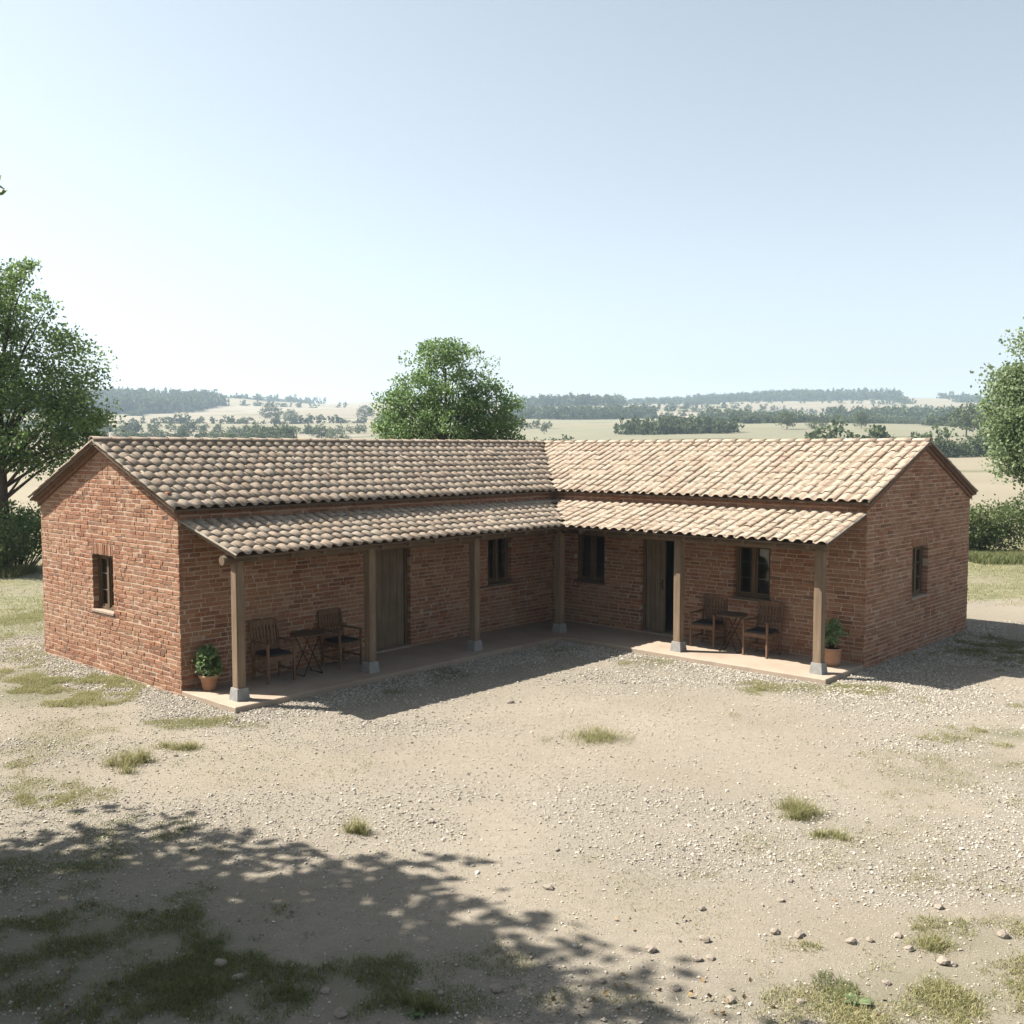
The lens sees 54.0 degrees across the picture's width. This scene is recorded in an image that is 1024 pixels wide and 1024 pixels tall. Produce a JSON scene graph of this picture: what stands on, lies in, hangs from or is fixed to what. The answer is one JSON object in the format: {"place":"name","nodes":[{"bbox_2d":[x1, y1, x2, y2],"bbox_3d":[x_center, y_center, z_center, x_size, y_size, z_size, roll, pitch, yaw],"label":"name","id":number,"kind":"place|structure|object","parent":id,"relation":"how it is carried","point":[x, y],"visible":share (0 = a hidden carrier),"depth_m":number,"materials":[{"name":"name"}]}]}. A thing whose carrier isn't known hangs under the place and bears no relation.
{"place":"outdoors","nodes":[
{"label":"outdoors","id":0,"kind":"place"},
{"bbox_2d":[0,398,1023,1023],"bbox_3d":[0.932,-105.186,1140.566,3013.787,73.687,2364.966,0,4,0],"label":"ground","id":1,"kind":"structure","parent":0,"point":[726,966],"depth_m":10.28,"materials":[{"name":"beige soil"}]},
{"bbox_2d":[0,175,8,195],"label":"broadleaf tree","id":2,"kind":"object","parent":1,"relation":"on","point":[2,192],"visible":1,"depth_m":6.01,"materials":[{"name":"green plant"}]},
{"bbox_2d":[0,517,39,570],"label":"shrub","id":3,"kind":"object","parent":1,"relation":"on","point":[24,544],"visible":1,"depth_m":31.70,"materials":[{"name":"green plant"}]},
{"bbox_2d":[0,499,41,565],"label":"shrub","id":4,"kind":"object","parent":1,"relation":"on","point":[24,517],"visible":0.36,"depth_m":32.83,"materials":[{"name":"green plant"}]},
{"bbox_2d":[0,255,127,563],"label":"broadleaf tree","id":5,"kind":"object","parent":1,"relation":"on","point":[57,411],"visible":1,"depth_m":32.56,"materials":[{"name":"green plant"}]},
{"bbox_2d":[7,386,229,413],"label":"woodland","id":6,"kind":"object","parent":1,"relation":"on","point":[153,401],"visible":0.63,"depth_m":798.25,"materials":[{"name":"green plant"}]},
{"bbox_2d":[88,736,167,774],"bbox_3d":[-4.856,3.056,12.643,0.850,0.310,1.046,1,4,18],"label":"grass tuft","id":7,"kind":"object","parent":1,"relation":"on","point":[127,761],"visible":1,"depth_m":12.69,"materials":[{"name":"plant"}]},
{"bbox_2d":[148,428,158,436],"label":"tree","id":8,"kind":"object","parent":1,"relation":"on","point":[153,431],"visible":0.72,"depth_m":334.61,"materials":[{"name":"green plant"}]},
{"bbox_2d":[149,735,205,752],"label":"grass tuft","id":9,"kind":"object","parent":1,"relation":"on","point":[188,746],"visible":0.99,"depth_m":13.40,"materials":[{"name":"green plant"}]},
{"bbox_2d":[174,425,193,435],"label":"tree","id":10,"kind":"object","parent":1,"relation":"on","point":[185,429],"visible":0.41,"depth_m":340.68,"materials":[{"name":"green plant"}]},
{"bbox_2d":[214,958,226,966],"bbox_3d":[-2.259,3.496,7.802,0.107,0.065,0.103,2,4,34],"label":"stone","id":11,"kind":"object","parent":1,"relation":"on","point":[218,961],"visible":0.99,"depth_m":7.78,"materials":[{"name":"grey stone"}]},
{"bbox_2d":[208,429,238,437],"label":"field bush","id":12,"kind":"object","parent":1,"relation":"on","point":[219,432],"visible":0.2,"depth_m":329.06,"materials":[{"name":"green plant"}]},
{"bbox_2d":[232,973,244,980],"bbox_3d":[-2.069,3.518,7.602,0.076,0.052,0.111,3,5,40],"label":"stone","id":13,"kind":"object","parent":1,"relation":"on","point":[239,975],"visible":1,"depth_m":7.59,"materials":[{"name":"grey stone"}]},
{"bbox_2d":[233,427,244,435],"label":"tree","id":14,"kind":"object","parent":1,"relation":"on","point":[235,431],"visible":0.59,"depth_m":334.31,"materials":[{"name":"green plant"}]},
{"bbox_2d":[259,401,283,419],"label":"tree","id":15,"kind":"object","parent":1,"relation":"on","point":[270,414],"visible":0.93,"depth_m":615.98,"materials":[{"name":"green plant"}]},
{"bbox_2d":[219,393,325,403],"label":"woodland","id":16,"kind":"object","parent":1,"relation":"on","point":[290,398],"visible":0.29,"depth_m":1198.38,"materials":[{"name":"plant"}]},
{"bbox_2d":[281,409,299,420],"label":"tree","id":17,"kind":"object","parent":1,"relation":"on","point":[288,413],"visible":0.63,"depth_m":595.71,"materials":[{"name":"green plant"}]},
{"bbox_2d":[309,423,332,438],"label":"tree","id":18,"kind":"object","parent":1,"relation":"on","point":[322,434],"visible":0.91,"depth_m":340.65,"materials":[{"name":"green plant"}]},
{"bbox_2d":[320,987,329,993],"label":"stone","id":19,"kind":"object","parent":1,"relation":"on","point":[324,990],"visible":1,"depth_m":7.40,"materials":[{"name":"grey stone"}]},
{"bbox_2d":[326,430,349,438],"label":"field bush","id":20,"kind":"object","parent":1,"relation":"on","point":[335,435],"visible":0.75,"depth_m":328.80,"materials":[{"name":"green plant"}]},
{"bbox_2d":[334,1007,346,1018],"bbox_3d":[-1.208,3.541,7.099,0.094,0.071,0.083,-1,4,-13],"label":"stone","id":21,"kind":"object","parent":1,"relation":"on","point":[339,1012],"visible":1,"depth_m":7.09,"materials":[{"name":"grey stone"}]},
{"bbox_2d":[330,812,372,836],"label":"grass tuft","id":22,"kind":"object","parent":1,"relation":"on","point":[358,828],"visible":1,"depth_m":10.45,"materials":[{"name":"green plant"}]},
{"bbox_2d":[353,405,375,418],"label":"tree","id":23,"kind":"object","parent":1,"relation":"on","point":[364,412],"visible":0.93,"depth_m":636.34,"materials":[{"name":"green plant"}]},
{"bbox_2d":[403,1007,425,1020],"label":"weed","id":24,"kind":"object","parent":1,"relation":"on","point":[413,1013],"visible":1,"depth_m":7.10,"materials":[{"name":"green plant"}]},
{"bbox_2d":[386,981,454,1017],"bbox_3d":[-0.659,3.479,7.201,0.539,0.151,0.357,2,4,33],"label":"grass tuft","id":25,"kind":"object","parent":1,"relation":"on","point":[426,1004],"visible":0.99,"depth_m":7.17,"materials":[{"name":"green plant"}]},
{"bbox_2d":[437,989,444,996],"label":"stone","id":26,"kind":"object","parent":1,"relation":"on","point":[440,993],"visible":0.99,"depth_m":7.36,"materials":[{"name":"grey stone"}]},
{"bbox_2d":[369,336,527,439],"bbox_3d":[-2.321,-2.300,36.931,5.840,8.215,4.792,0,4,0],"label":"broadleaf tree","id":27,"kind":"object","parent":1,"relation":"on","point":[435,414],"visible":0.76,"depth_m":36.20,"materials":[{"name":"green plant"}]},
{"bbox_2d":[38,886,889,1022],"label":"fallen leaves","id":28,"kind":"object","parent":1,"relation":"on","point":[690,994],"visible":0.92,"depth_m":7.35,"materials":[{"name":"brown plant"}]},
{"bbox_2d":[491,984,503,992],"bbox_3d":[-0.112,3.525,7.432,0.092,0.069,0.077,-2,4,-32],"label":"stone","id":29,"kind":"object","parent":1,"relation":"on","point":[497,988],"visible":1,"depth_m":7.41,"materials":[{"name":"grey stone"}]},
{"bbox_2d":[4,388,992,426],"bbox_3d":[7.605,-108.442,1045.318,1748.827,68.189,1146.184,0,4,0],"label":"hedgerow","id":30,"kind":"object","parent":1,"relation":"on","point":[904,400],"visible":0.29,"depth_m":750.69,"materials":[{"name":"green plant"}]},
{"bbox_2d":[27,436,977,712],"bbox_3d":[0.411,0.610,20.905,12.876,4.295,15.191,3,5,42],"label":"brick farmhouse","id":31,"kind":"object","parent":1,"relation":"on","point":[165,560],"visible":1,"depth_m":19.19,"materials":[{"name":"red brick"}]},
{"bbox_2d":[92,554,114,615],"bbox_3d":[-7.239,1.286,17.990,0.840,1.045,0.210,3,5,42],"label":"window","id":32,"kind":"structure","parent":31,"relation":"in","point":[105,563],"depth_m":18.14,"materials":[{"name":"brown wood"}]},
{"bbox_2d":[191,643,224,690],"bbox_3d":[-4.908,2.511,16.265,0.506,0.759,0.511,-2,4,-29],"label":"potted shrub","id":33,"kind":"object","parent":31,"relation":"on","point":[208,656],"visible":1,"depth_m":16.21,"materials":[{"name":"green plant"}]},
{"bbox_2d":[249,618,296,684],"bbox_3d":[-4.052,2.347,17.023,0.564,0.990,0.626,-4,5,-44],"label":"armchair","id":34,"kind":"object","parent":31,"relation":"on","point":[268,655],"visible":1,"depth_m":17.01,"materials":[{"name":"brown wood"}]},
{"bbox_2d":[290,629,324,676],"bbox_3d":[-3.544,2.454,17.458,0.600,0.730,0.600,3,5,42],"label":"bistro table","id":35,"kind":"object","parent":31,"relation":"on","point":[306,633],"visible":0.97,"depth_m":17.42,"materials":[{"name":"brown wood"}]},
{"bbox_2d":[317,607,362,668],"bbox_3d":[-3.104,2.273,18.180,0.626,0.990,0.564,3,5,39],"label":"armchair","id":36,"kind":"object","parent":31,"relation":"on","point":[339,642],"visible":0.99,"depth_m":18.17,"materials":[{"name":"brown wood"}]},
{"bbox_2d":[375,548,412,653],"bbox_3d":[-2.481,1.647,19.567,0.410,2.085,1.100,3,5,42],"label":"door","id":37,"kind":"structure","parent":31,"relation":"in","point":[391,565],"depth_m":19.63,"materials":[{"name":"brown wood"}]},
{"bbox_2d":[487,538,513,586],"bbox_3d":[-0.314,1.041,21.772,0.220,1.075,0.810,3,5,42],"label":"window","id":38,"kind":"structure","parent":31,"relation":"in","point":[497,548],"depth_m":21.82,"materials":[{"name":"brown wood"}]},
{"bbox_2d":[573,534,604,584],"bbox_3d":[1.771,1.018,22.370,0.880,1.125,0.220,3,5,42],"label":"window","id":39,"kind":"structure","parent":31,"relation":"in","point":[591,548],"depth_m":22.40,"materials":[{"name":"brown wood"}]},
{"bbox_2d":[638,539,672,636],"bbox_3d":[3.240,1.549,21.192,1.100,2.075,0.410,3,5,42],"label":"door","id":40,"kind":"structure","parent":31,"relation":"in","point":[654,551],"depth_m":21.32,"materials":[{"name":"brown wood"}]},
{"bbox_2d":[689,593,727,648],"bbox_3d":[3.914,2.158,19.997,0.564,0.990,0.626,3,5,38],"label":"armchair","id":41,"kind":"object","parent":31,"relation":"on","point":[703,623],"visible":0.93,"depth_m":20.01,"materials":[{"name":"brown wood"}]},
{"bbox_2d":[716,611,747,652],"bbox_3d":[4.242,2.329,19.427,0.600,0.730,0.600,3,5,36],"label":"bistro table","id":42,"kind":"object","parent":31,"relation":"on","point":[731,614],"visible":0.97,"depth_m":19.35,"materials":[{"name":"brown wood"}]},
{"bbox_2d":[731,546,770,600],"bbox_3d":[4.726,1.174,19.685,0.850,1.095,0.220,3,5,42],"label":"window","id":43,"kind":"structure","parent":31,"relation":"in","point":[753,563],"depth_m":19.72,"materials":[{"name":"brown wood"}]},
{"bbox_2d":[741,600,783,658],"bbox_3d":[4.760,2.216,19.080,0.564,0.990,0.626,4,5,44],"label":"armchair","id":44,"kind":"object","parent":31,"relation":"on","point":[756,632],"visible":1,"depth_m":19.06,"materials":[{"name":"brown wood"}]},
{"bbox_2d":[825,616,849,666],"bbox_3d":[5.757,2.337,18.152,0.558,0.866,0.508,-1,4,-20],"label":"potted shrub","id":45,"kind":"object","parent":31,"relation":"on","point":[832,655],"visible":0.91,"depth_m":18.03,"materials":[{"name":"green plant"}]},
{"bbox_2d":[911,545,928,600],"bbox_3d":[8.068,1.193,20.086,0.210,1.045,0.890,3,5,42],"label":"window","id":46,"kind":"structure","parent":31,"relation":"in","point":[917,564],"depth_m":20.30,"materials":[{"name":"brown wood"}]},
{"bbox_2d":[4,411,1006,457],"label":"hedgerow","id":47,"kind":"object","parent":1,"relation":"on","point":[878,431],"visible":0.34,"depth_m":319.90,"materials":[{"name":"green plant"}]},
{"bbox_2d":[0,601,1023,1023],"bbox_3d":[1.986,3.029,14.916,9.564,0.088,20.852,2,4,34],"label":"grass","id":48,"kind":"structure","parent":1,"relation":"on","point":[184,989],"depth_m":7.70,"materials":[{"name":"green plant"}]},
{"bbox_2d":[540,422,547,432],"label":"tree","id":49,"kind":"object","parent":1,"relation":"on","point":[543,429],"visible":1,"depth_m":328.69,"materials":[{"name":"green plant"}]},
{"bbox_2d":[542,884,553,890],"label":"stone","id":50,"kind":"object","parent":1,"relation":"on","point":[548,887],"visible":1,"depth_m":9.13,"materials":[{"name":"beige stone"}]},
{"bbox_2d":[515,391,628,407],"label":"woodland","id":51,"kind":"object","parent":1,"relation":"on","point":[566,399],"visible":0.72,"depth_m":910.03,"materials":[{"name":"green plant"}]},
{"bbox_2d":[495,402,657,419],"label":"woodland","id":52,"kind":"object","parent":1,"relation":"on","point":[589,412],"visible":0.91,"depth_m":627.24,"materials":[{"name":"green plant"}]},
{"bbox_2d":[598,978,605,984],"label":"stone","id":53,"kind":"object","parent":1,"relation":"on","point":[601,981],"visible":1,"depth_m":7.53,"materials":[{"name":"grey stone"}]},
{"bbox_2d":[542,724,671,748],"bbox_3d":[1.133,3.054,13.911,2.052,0.152,1.318,0,4,0],"label":"grass tuft","id":54,"kind":"object","parent":1,"relation":"on","point":[608,735],"visible":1,"depth_m":13.89,"materials":[{"name":"plant"}]},
{"bbox_2d":[645,945,656,953],"bbox_3d":[1.109,3.482,8.014,0.087,0.059,0.081,-2,4,-30],"label":"stone","id":55,"kind":"object","parent":1,"relation":"on","point":[650,949],"visible":1,"depth_m":7.99,"materials":[{"name":"beige stone"}]},
{"bbox_2d":[628,395,723,404],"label":"woodland","id":56,"kind":"object","parent":1,"relation":"on","point":[677,400],"visible":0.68,"depth_m":1193.89,"materials":[{"name":"green plant"}]},
{"bbox_2d":[671,985,680,991],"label":"stone","id":57,"kind":"object","parent":1,"relation":"on","point":[675,988],"visible":1,"depth_m":7.43,"materials":[{"name":"beige stone"}]},
{"bbox_2d":[613,413,744,434],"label":"woodland","id":58,"kind":"object","parent":1,"relation":"on","point":[664,425],"visible":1,"depth_m":304.63,"materials":[{"name":"green plant"}]},
{"bbox_2d":[691,954,702,961],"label":"stone","id":59,"kind":"object","parent":1,"relation":"on","point":[697,958],"visible":1,"depth_m":7.85,"materials":[{"name":"beige stone"}]},
{"bbox_2d":[698,935,710,942],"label":"stone","id":60,"kind":"object","parent":1,"relation":"on","point":[703,939],"visible":1,"depth_m":8.15,"materials":[{"name":"beige stone"}]},
{"bbox_2d":[706,954,714,960],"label":"stone","id":61,"kind":"object","parent":1,"relation":"on","point":[709,957],"visible":1,"depth_m":7.87,"materials":[{"name":"beige stone"}]},
{"bbox_2d":[726,995,734,1003],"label":"stone","id":62,"kind":"object","parent":1,"relation":"on","point":[731,998],"visible":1,"depth_m":7.26,"materials":[{"name":"beige stone"}]},
{"bbox_2d":[698,406,803,422],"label":"woodland","id":63,"kind":"object","parent":1,"relation":"on","point":[727,413],"visible":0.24,"depth_m":536.85,"materials":[{"name":"green plant"}]},
{"bbox_2d":[749,685,771,690],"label":"grass tuft","id":64,"kind":"object","parent":1,"relation":"on","point":[761,687],"visible":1,"depth_m":16.68,"materials":[{"name":"plant"}]},
{"bbox_2d":[770,928,778,934],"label":"stone","id":65,"kind":"object","parent":1,"relation":"on","point":[774,931],"visible":1,"depth_m":8.29,"materials":[{"name":"beige stone"}]},
{"bbox_2d":[777,897,784,901],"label":"stone","id":66,"kind":"object","parent":1,"relation":"on","point":[780,899],"visible":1,"depth_m":8.90,"materials":[{"name":"beige stone"}]},
{"bbox_2d":[771,411,797,428],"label":"tree","id":67,"kind":"object","parent":1,"relation":"on","point":[787,419],"visible":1,"depth_m":328.23,"materials":[{"name":"green plant"}]},
{"bbox_2d":[692,387,903,402],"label":"woodland","id":68,"kind":"object","parent":1,"relation":"on","point":[807,395],"visible":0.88,"depth_m":1217.42,"materials":[{"name":"plant"}]},
{"bbox_2d":[763,786,832,822],"bbox_3d":[3.102,3.185,11.046,0.820,0.258,0.793,-3,5,-38],"label":"grass tuft","id":69,"kind":"object","parent":1,"relation":"on","point":[800,811],"visible":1,"depth_m":10.97,"materials":[{"name":"plant"}]},
{"bbox_2d":[794,929,804,938],"bbox_3d":[2.361,3.471,8.268,0.079,0.057,0.115,6,7,58],"label":"stone","id":70,"kind":"object","parent":1,"relation":"on","point":[799,933],"visible":1,"depth_m":8.24,"materials":[{"name":"beige stone"}]},
{"bbox_2d":[796,998,804,1003],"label":"stone","id":71,"kind":"object","parent":1,"relation":"on","point":[799,1000],"visible":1,"depth_m":7.27,"materials":[{"name":"beige stone"}]},
{"bbox_2d":[805,419,830,428],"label":"field bush","id":72,"kind":"object","parent":1,"relation":"on","point":[821,424],"visible":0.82,"depth_m":328.62,"materials":[{"name":"green plant"}]},
{"bbox_2d":[801,825,859,843],"bbox_3d":[3.279,3.300,10.361,0.614,0.118,0.397,0,4,0],"label":"grass tuft","id":73,"kind":"object","parent":1,"relation":"on","point":[820,834],"visible":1,"depth_m":10.36,"materials":[{"name":"green plant"}]},
{"bbox_2d":[846,937,856,944],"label":"stone","id":74,"kind":"object","parent":1,"relation":"on","point":[852,940],"visible":1,"depth_m":8.13,"materials":[{"name":"beige stone"}]},
{"bbox_2d":[844,992,871,1009],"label":"weed","id":75,"kind":"object","parent":1,"relation":"on","point":[864,1000],"visible":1,"depth_m":7.25,"materials":[{"name":"green plant"}]},
{"bbox_2d":[851,411,870,427],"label":"tree","id":76,"kind":"object","parent":1,"relation":"on","point":[861,417],"visible":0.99,"depth_m":333.33,"materials":[{"name":"green plant"}]},
{"bbox_2d":[866,937,873,942],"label":"stone","id":77,"kind":"object","parent":1,"relation":"on","point":[869,939],"visible":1,"depth_m":8.16,"materials":[{"name":"beige stone"}]},
{"bbox_2d":[882,980,889,985],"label":"stone","id":78,"kind":"object","parent":1,"relation":"on","point":[886,982],"visible":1,"depth_m":7.51,"materials":[{"name":"beige stone"}]},
{"bbox_2d":[894,932,901,938],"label":"stone","id":79,"kind":"object","parent":1,"relation":"on","point":[898,935],"visible":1,"depth_m":8.23,"materials":[{"name":"beige stone"}]},
{"bbox_2d":[904,945,913,951],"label":"stone","id":80,"kind":"object","parent":1,"relation":"on","point":[908,948],"visible":1,"depth_m":8.01,"materials":[{"name":"beige stone"}]},
{"bbox_2d":[818,404,1006,422],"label":"woodland","id":81,"kind":"object","parent":1,"relation":"on","point":[918,413],"visible":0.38,"depth_m":589.25,"materials":[{"name":"green plant"}]},
{"bbox_2d":[891,927,971,960],"bbox_3d":[3.384,3.427,8.096,0.664,0.143,0.502,-2,4,-26],"label":"grass tuft","id":82,"kind":"object","parent":1,"relation":"on","point":[930,943],"visible":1,"depth_m":8.07,"materials":[{"name":"plant"}]},
{"bbox_2d":[934,903,942,909],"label":"stone","id":83,"kind":"object","parent":1,"relation":"on","point":[939,906],"visible":1,"depth_m":8.75,"materials":[{"name":"beige stone"}]},
{"bbox_2d":[937,955,949,964],"bbox_3d":[3.354,3.499,7.821,0.099,0.084,0.092,1,4,14],"label":"stone","id":84,"kind":"object","parent":1,"relation":"on","point":[942,960],"visible":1,"depth_m":7.79,"materials":[{"name":"beige stone"}]},
{"bbox_2d":[948,961,956,966],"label":"stone","id":85,"kind":"object","parent":1,"relation":"on","point":[953,964],"visible":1,"depth_m":7.78,"materials":[{"name":"beige stone"}]},
{"bbox_2d":[946,400,981,436],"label":"tree","id":86,"kind":"object","parent":1,"relation":"on","point":[964,413],"visible":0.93,"depth_m":260.25,"materials":[{"name":"green plant"}]},
{"bbox_2d":[936,391,1001,402],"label":"woodland","id":87,"kind":"object","parent":1,"relation":"on","point":[962,397],"visible":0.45,"depth_m":1185.87,"materials":[{"name":"plant"}]},
{"bbox_2d":[962,317,1023,502],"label":"broadleaf tree","id":88,"kind":"object","parent":1,"relation":"on","point":[1007,432],"visible":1,"depth_m":30.64,"materials":[{"name":"green plant"}]},
{"bbox_2d":[969,499,1023,550],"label":"hedge shrub","id":89,"kind":"object","parent":1,"relation":"on","point":[988,531],"visible":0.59,"depth_m":36.57,"materials":[{"name":"green plant"}]},
{"bbox_2d":[973,494,1023,548],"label":"hedge shrub","id":90,"kind":"object","parent":1,"relation":"on","point":[1015,507],"visible":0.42,"depth_m":37.39,"materials":[{"name":"green plant"}]},
{"bbox_2d":[996,929,1008,938],"bbox_3d":[4.021,3.469,8.242,0.087,0.082,0.087,-1,4,-10],"label":"stone","id":91,"kind":"object","parent":1,"relation":"on","point":[1002,934],"visible":1,"depth_m":8.22,"materials":[{"name":"beige stone"}]},
{"bbox_2d":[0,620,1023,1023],"bbox_3d":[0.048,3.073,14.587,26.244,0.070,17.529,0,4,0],"label":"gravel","id":92,"kind":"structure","parent":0,"point":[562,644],"depth_m":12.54,"materials":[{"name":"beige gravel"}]},
{"bbox_2d":[0,539,1023,641],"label":"grass","id":93,"kind":"structure","parent":0,"point":[970,565],"depth_m":28.43,"materials":[{"name":"green plant"}]},
{"bbox_2d":[0,548,1023,579],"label":"tall grass","id":94,"kind":"structure","parent":0,"point":[998,557],"depth_m":34.66,"materials":[{"name":"green plant"}]},
{"bbox_2d":[0,0,1023,403],"label":"sky","id":95,"kind":"structure","parent":0,"point":[639,199],"materials":[{"name":"blue"}]}
]}

